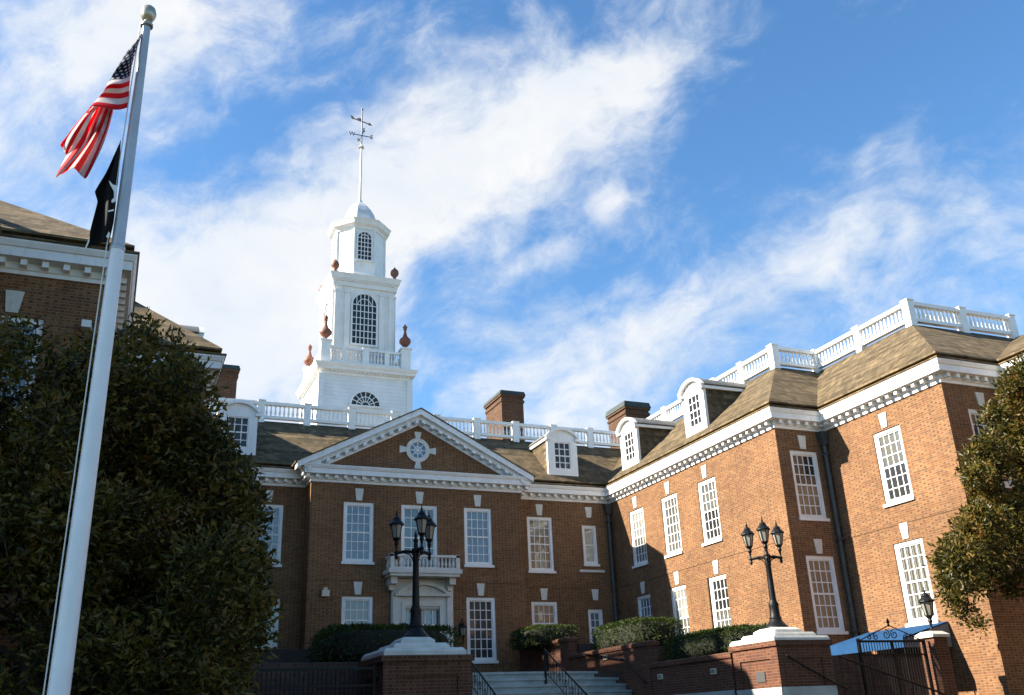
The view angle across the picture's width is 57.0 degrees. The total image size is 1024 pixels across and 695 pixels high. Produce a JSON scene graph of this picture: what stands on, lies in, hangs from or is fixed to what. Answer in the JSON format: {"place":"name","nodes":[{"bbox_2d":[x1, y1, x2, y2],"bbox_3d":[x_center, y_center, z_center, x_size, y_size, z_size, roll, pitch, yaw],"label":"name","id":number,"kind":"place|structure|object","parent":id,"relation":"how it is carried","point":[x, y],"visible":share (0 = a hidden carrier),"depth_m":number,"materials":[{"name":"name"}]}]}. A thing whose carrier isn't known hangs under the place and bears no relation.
{"place":"outdoors","nodes":[
{"label":"outdoors","id":0,"kind":"place"},
{"bbox_2d":[0,0,1023,447],"label":"sky","id":1,"kind":"structure","parent":0,"point":[589,207],"materials":[{"name":"blue"}]},
{"bbox_2d":[856,618,934,694],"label":"iron gate","id":2,"kind":"structure","parent":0,"point":[859,641],"depth_m":27.14,"materials":[{"name":"black metal"}]},
{"label":"ground","id":3,"kind":"structure","parent":0,"visible":0},
{"bbox_2d":[43,4,155,694],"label":"flagpole","id":4,"kind":"object","parent":3,"relation":"on","point":[62,660],"visible":1,"depth_m":11.35,"materials":[{"name":"metal"}]},
{"bbox_2d":[56,33,141,178],"bbox_3d":[-5.654,-3.352,12.953,0.823,2.704,0.477,7,-24,-21],"label":"national flag","id":5,"kind":"object","parent":4,"relation":"hanging from","point":[82,143],"visible":1,"depth_m":12.79,"materials":[{"name":"fabric"}]},
{"bbox_2d":[85,140,120,247],"bbox_3d":[-5.339,-2.062,12.484,0.331,1.717,0.222,-9,-23,16],"label":"black flag","id":6,"kind":"object","parent":4,"relation":"hanging from","point":[104,213],"visible":1,"depth_m":12.41,"materials":[{"name":"black fabric"}]},
{"bbox_2d":[0,200,226,693],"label":"brick building","id":7,"kind":"structure","parent":3,"relation":"on","point":[53,267],"depth_m":21.55,"materials":[{"name":"brown brick"}]},
{"bbox_2d":[0,290,43,431],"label":"window","id":8,"kind":"structure","parent":7,"relation":"in","point":[14,298],"depth_m":21.01,"materials":[{"name":"white paint"}]},
{"bbox_2d":[0,307,286,694],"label":"magnolia tree","id":9,"kind":"object","parent":3,"relation":"on","point":[206,571],"visible":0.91,"depth_m":14.50,"materials":[{"name":"green plant"}]},
{"bbox_2d":[251,664,375,694],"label":"iron fence","id":10,"kind":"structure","parent":3,"relation":"on","point":[373,677],"depth_m":20.98,"materials":[{"name":"black"}]},
{"bbox_2d":[194,108,620,672],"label":"brick building","id":11,"kind":"structure","parent":3,"relation":"on","point":[357,457],"depth_m":43.32,"materials":[{"name":"brown brick"}]},
{"bbox_2d":[255,584,279,648],"bbox_3d":[-10.325,11.444,38.953,1.330,3.270,0.170,7,-24,-21],"label":"window","id":12,"kind":"structure","parent":11,"relation":"in","point":[272,644],"depth_m":39.10,"materials":[{"name":"white paint"}]},
{"bbox_2d":[253,490,283,566],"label":"window","id":13,"kind":"structure","parent":11,"relation":"in","point":[275,534],"depth_m":40.55,"materials":[{"name":"white paint"}]},
{"bbox_2d":[321,587,329,596],"bbox_3d":[-7.728,10.129,39.042,0.300,0.360,0.260,7,-24,-21],"label":"flood light","id":14,"kind":"object","parent":11,"relation":"attached to","point":[325,591],"visible":1,"depth_m":38.94,"materials":[{"name":"beige plastic"}]},
{"bbox_2d":[341,582,372,624],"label":"window","id":15,"kind":"structure","parent":11,"relation":"in","point":[355,609],"depth_m":39.52,"materials":[{"name":"white paint"}]},
{"bbox_2d":[341,488,374,564],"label":"window","id":16,"kind":"structure","parent":11,"relation":"in","point":[358,517],"depth_m":40.69,"materials":[{"name":"white paint"}]},
{"bbox_2d":[399,432,435,468],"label":"round window","id":17,"kind":"structure","parent":11,"relation":"in","point":[416,449],"depth_m":42.96,"materials":[{"name":"stone"}]},
{"bbox_2d":[401,492,436,566],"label":"window","id":18,"kind":"structure","parent":11,"relation":"in","point":[408,512],"depth_m":41.73,"materials":[{"name":"white paint"}]},
{"bbox_2d":[459,619,466,643],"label":"wall lantern","id":19,"kind":"object","parent":11,"relation":"attached to","point":[462,628],"depth_m":40.37,"materials":[{"name":"black metal"}]},
{"bbox_2d":[464,495,494,567],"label":"window","id":20,"kind":"structure","parent":11,"relation":"in","point":[477,521],"depth_m":42.72,"materials":[{"name":"white paint"}]},
{"bbox_2d":[466,583,498,663],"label":"window","id":21,"kind":"structure","parent":11,"relation":"in","point":[481,623],"depth_m":41.25,"materials":[{"name":"white paint"}]},
{"bbox_2d":[527,504,555,573],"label":"window","id":22,"kind":"structure","parent":11,"relation":"in","point":[539,529],"depth_m":45.06,"materials":[{"name":"white paint"}]},
{"bbox_2d":[531,588,557,625],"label":"window","id":23,"kind":"structure","parent":11,"relation":"in","point":[545,613],"depth_m":43.92,"materials":[{"name":"white paint"}]},
{"bbox_2d":[582,525,599,566],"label":"window","id":24,"kind":"structure","parent":11,"relation":"in","point":[588,532],"depth_m":46.02,"materials":[{"name":"white paint"}]},
{"bbox_2d":[588,609,603,643],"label":"window","id":25,"kind":"structure","parent":11,"relation":"in","point":[595,617],"depth_m":44.73,"materials":[{"name":"white paint"}]},
{"bbox_2d":[358,637,474,694],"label":"lamp pier","id":26,"kind":"structure","parent":3,"relation":"on","point":[417,666],"depth_m":21.72,"materials":[{"name":"brick"}]},
{"bbox_2d":[389,505,436,637],"bbox_3d":[-2.343,5.545,23.325,1.266,3.188,1.150,7,-24,-21],"label":"lamp post","id":27,"kind":"object","parent":26,"relation":"on","point":[426,524],"visible":0.99,"depth_m":23.36,"materials":[{"name":"black metal"}]},
{"bbox_2d":[79,655,928,694],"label":"terrace","id":28,"kind":"structure","parent":3,"relation":"on","point":[845,673],"depth_m":28.62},
{"bbox_2d":[304,621,462,662],"bbox_3d":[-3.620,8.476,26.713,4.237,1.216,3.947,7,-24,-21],"label":"hedge","id":29,"kind":"object","parent":28,"relation":"on","point":[338,643],"visible":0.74,"depth_m":25.34,"materials":[{"name":"green plant"}]},
{"bbox_2d":[240,644,675,662],"bbox_3d":[-1.892,11.661,34.940,17.800,1.250,9.800,7,-24,-21],"label":"planting bed","id":30,"kind":"object","parent":28,"relation":"on","point":[291,655],"visible":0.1,"depth_m":28.18,"materials":[{"name":"soil"}]},
{"bbox_2d":[507,623,580,650],"bbox_3d":[1.325,12.154,39.488,2.468,1.056,3.627,7,-24,-21],"label":"hedge","id":31,"kind":"object","parent":30,"relation":"on","point":[537,636],"visible":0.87,"depth_m":38.50,"materials":[{"name":"green plant"}]},
{"bbox_2d":[590,616,685,650],"bbox_3d":[4.644,10.726,35.164,2.253,1.184,4.818,7,-24,-21],"label":"hedge","id":32,"kind":"object","parent":30,"relation":"on","point":[630,630],"visible":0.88,"depth_m":33.92,"materials":[{"name":"green plant"}]},
{"bbox_2d":[659,622,766,660],"bbox_3d":[6.848,9.531,30.248,2.579,1.099,5.656,7,-24,-21],"label":"hedge","id":33,"kind":"object","parent":28,"relation":"on","point":[711,641],"visible":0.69,"depth_m":29.53,"materials":[{"name":"green plant"}]},
{"bbox_2d":[518,637,577,671],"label":"garden wall","id":34,"kind":"structure","parent":3,"relation":"on","point":[560,650],"depth_m":38.06,"materials":[{"name":"brick"}]},
{"bbox_2d":[472,671,631,694],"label":"steps","id":35,"kind":"structure","parent":3,"relation":"on","point":[522,683],"depth_m":30.66,"materials":[{"name":"stone"}]},
{"bbox_2d":[472,662,496,694],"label":"handrail","id":36,"kind":"object","parent":35,"relation":"on","point":[484,679],"visible":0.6,"depth_m":28.31,"materials":[{"name":"black metal"}]},
{"bbox_2d":[543,648,587,694],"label":"handrail","id":37,"kind":"object","parent":35,"relation":"on","point":[553,668],"visible":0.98,"depth_m":30.01,"materials":[{"name":"black metal"}]},
{"bbox_2d":[568,640,659,694],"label":"garden wall","id":38,"kind":"structure","parent":3,"relation":"on","point":[638,657],"depth_m":32.42,"materials":[{"name":"brick"}]},
{"bbox_2d":[584,653,647,683],"bbox_3d":[3.590,11.301,33.252,0.152,1.301,4.334,7,-24,-21],"label":"wall handrail","id":39,"kind":"object","parent":38,"relation":"attached to","point":[638,675],"depth_m":32.66,"materials":[{"name":"black metal"}]},
{"bbox_2d":[648,652,736,694],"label":"garden wall","id":40,"kind":"structure","parent":3,"relation":"on","point":[689,676],"depth_m":28.69,"materials":[{"name":"brick"}]},
{"bbox_2d":[710,668,716,673],"bbox_3d":[5.953,9.576,27.878,0.056,0.160,0.260,7,-24,-21],"label":"wall light","id":41,"kind":"object","parent":40,"relation":"attached to","point":[713,670],"visible":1,"depth_m":27.82,"materials":[{"name":"beige plastic"}]},
{"bbox_2d":[728,627,837,694],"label":"lamp pier","id":42,"kind":"structure","parent":3,"relation":"on","point":[767,650],"depth_m":25.73,"materials":[{"name":"brick"}]},
{"bbox_2d":[756,672,765,682],"bbox_3d":[6.841,9.065,25.910,0.024,0.260,0.400,7,-24,-21],"label":"wall vent","id":43,"kind":"object","parent":42,"relation":"attached to","point":[760,676],"depth_m":25.89,"materials":[{"name":"grey metal"}]},
{"bbox_2d":[741,516,788,628],"bbox_3d":[7.568,6.574,27.457,1.202,3.135,1.192,7,-24,-21],"label":"lamp post","id":44,"kind":"object","parent":42,"relation":"on","point":[777,532],"visible":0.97,"depth_m":27.36,"materials":[{"name":"black metal"}]},
{"bbox_2d":[786,655,847,689],"bbox_3d":[8.243,8.771,25.449,1.889,0.948,0.051,7,-24,-21],"label":"wall handrail","id":45,"kind":"object","parent":42,"relation":"attached to","point":[808,668],"depth_m":25.41,"materials":[{"name":"black metal"}]},
{"bbox_2d":[577,298,1023,694],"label":"brick building","id":46,"kind":"structure","parent":3,"relation":"on","point":[841,472],"depth_m":35.47,"materials":[{"name":"brown brick"}]},
{"bbox_2d":[630,496,647,568],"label":"window","id":47,"kind":"structure","parent":46,"relation":"in","point":[636,516],"depth_m":44.38,"materials":[{"name":"white paint"}]},
{"bbox_2d":[637,581,651,621],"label":"window","id":48,"kind":"structure","parent":46,"relation":"in","point":[644,602],"depth_m":43.22,"materials":[{"name":"white paint"}]},
{"bbox_2d":[662,481,682,558],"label":"window","id":49,"kind":"structure","parent":46,"relation":"in","point":[669,505],"depth_m":41.83,"materials":[{"name":"white paint"}]},
{"bbox_2d":[671,571,689,635],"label":"window","id":50,"kind":"structure","parent":46,"relation":"in","point":[679,599],"depth_m":40.52,"materials":[{"name":"white paint"}]},
{"bbox_2d":[698,465,722,546],"bbox_3d":[8.202,6.518,39.239,0.210,3.280,1.430,7,-24,-21],"label":"window","id":51,"kind":"structure","parent":46,"relation":"in","point":[707,488],"depth_m":39.27,"materials":[{"name":"white paint"}]},
{"bbox_2d":[709,560,731,626],"bbox_3d":[8.381,10.170,37.744,0.170,3.240,1.330,7,-24,-21],"label":"window","id":52,"kind":"structure","parent":46,"relation":"in","point":[718,584],"depth_m":37.95,"materials":[{"name":"white paint"}]},
{"bbox_2d":[790,435,829,521],"bbox_3d":[11.110,4.914,35.527,1.380,3.280,0.210,7,-24,-21],"label":"window","id":53,"kind":"structure","parent":46,"relation":"in","point":[806,475],"depth_m":35.51,"materials":[{"name":"white paint"}]},
{"bbox_2d":[806,539,848,634],"bbox_3d":[11.261,8.620,34.044,1.380,3.370,0.210,7,-24,-21],"label":"window","id":54,"kind":"structure","parent":46,"relation":"in","point":[821,569],"depth_m":34.02,"materials":[{"name":"white paint"}]},
{"bbox_2d":[830,621,952,693],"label":"awning","id":55,"kind":"object","parent":46,"relation":"attached to","point":[848,646],"visible":0.44,"depth_m":30.48,"materials":[{"name":"blue fabric"}]},
{"bbox_2d":[873,412,914,507],"bbox_3d":[13.365,3.883,33.183,0.210,3.280,1.430,7,-24,-21],"label":"window","id":56,"kind":"structure","parent":46,"relation":"in","point":[894,472],"depth_m":33.18,"materials":[{"name":"white paint"}]},
{"bbox_2d":[877,647,920,653],"bbox_3d":[13.311,11.593,30.894,0.070,3.420,2.900,7,-24,-21],"label":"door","id":57,"kind":"structure","parent":46,"relation":"in","point":[903,647],"depth_m":31.70,"materials":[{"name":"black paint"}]},
{"bbox_2d":[894,522,939,626],"bbox_3d":[13.516,7.590,31.700,0.210,3.370,1.430,7,-24,-21],"label":"window","id":58,"kind":"structure","parent":46,"relation":"in","point":[910,554],"depth_m":31.76,"materials":[{"name":"white paint"}]},
{"bbox_2d":[968,392,1012,488],"bbox_3d":[15.876,3.072,31.411,1.430,3.280,0.210,7,-24,-21],"label":"window","id":59,"kind":"structure","parent":46,"relation":"in","point":[979,396],"depth_m":31.64,"materials":[{"name":"white paint"}]},
{"bbox_2d":[837,655,945,694],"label":"handrail","id":60,"kind":"object","parent":3,"relation":"on","point":[863,665],"visible":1,"depth_m":25.87,"materials":[{"name":"black metal"}]},
{"bbox_2d":[914,631,957,694],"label":"gate pier","id":61,"kind":"structure","parent":3,"relation":"on","point":[940,663],"depth_m":27.55,"materials":[{"name":"brick"}]},
{"bbox_2d":[918,586,936,630],"bbox_3d":[12.502,7.860,28.346,0.475,1.315,0.475,7,-24,-21],"label":"gate lantern","id":62,"kind":"object","parent":61,"relation":"on","point":[925,601],"visible":0.98,"depth_m":28.27,"materials":[{"name":"black metal"}]},
{"bbox_2d":[922,352,1023,639],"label":"magnolia tree","id":63,"kind":"object","parent":3,"relation":"on","point":[970,540],"visible":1,"depth_m":24.52,"materials":[{"name":"green plant"}]}
]}

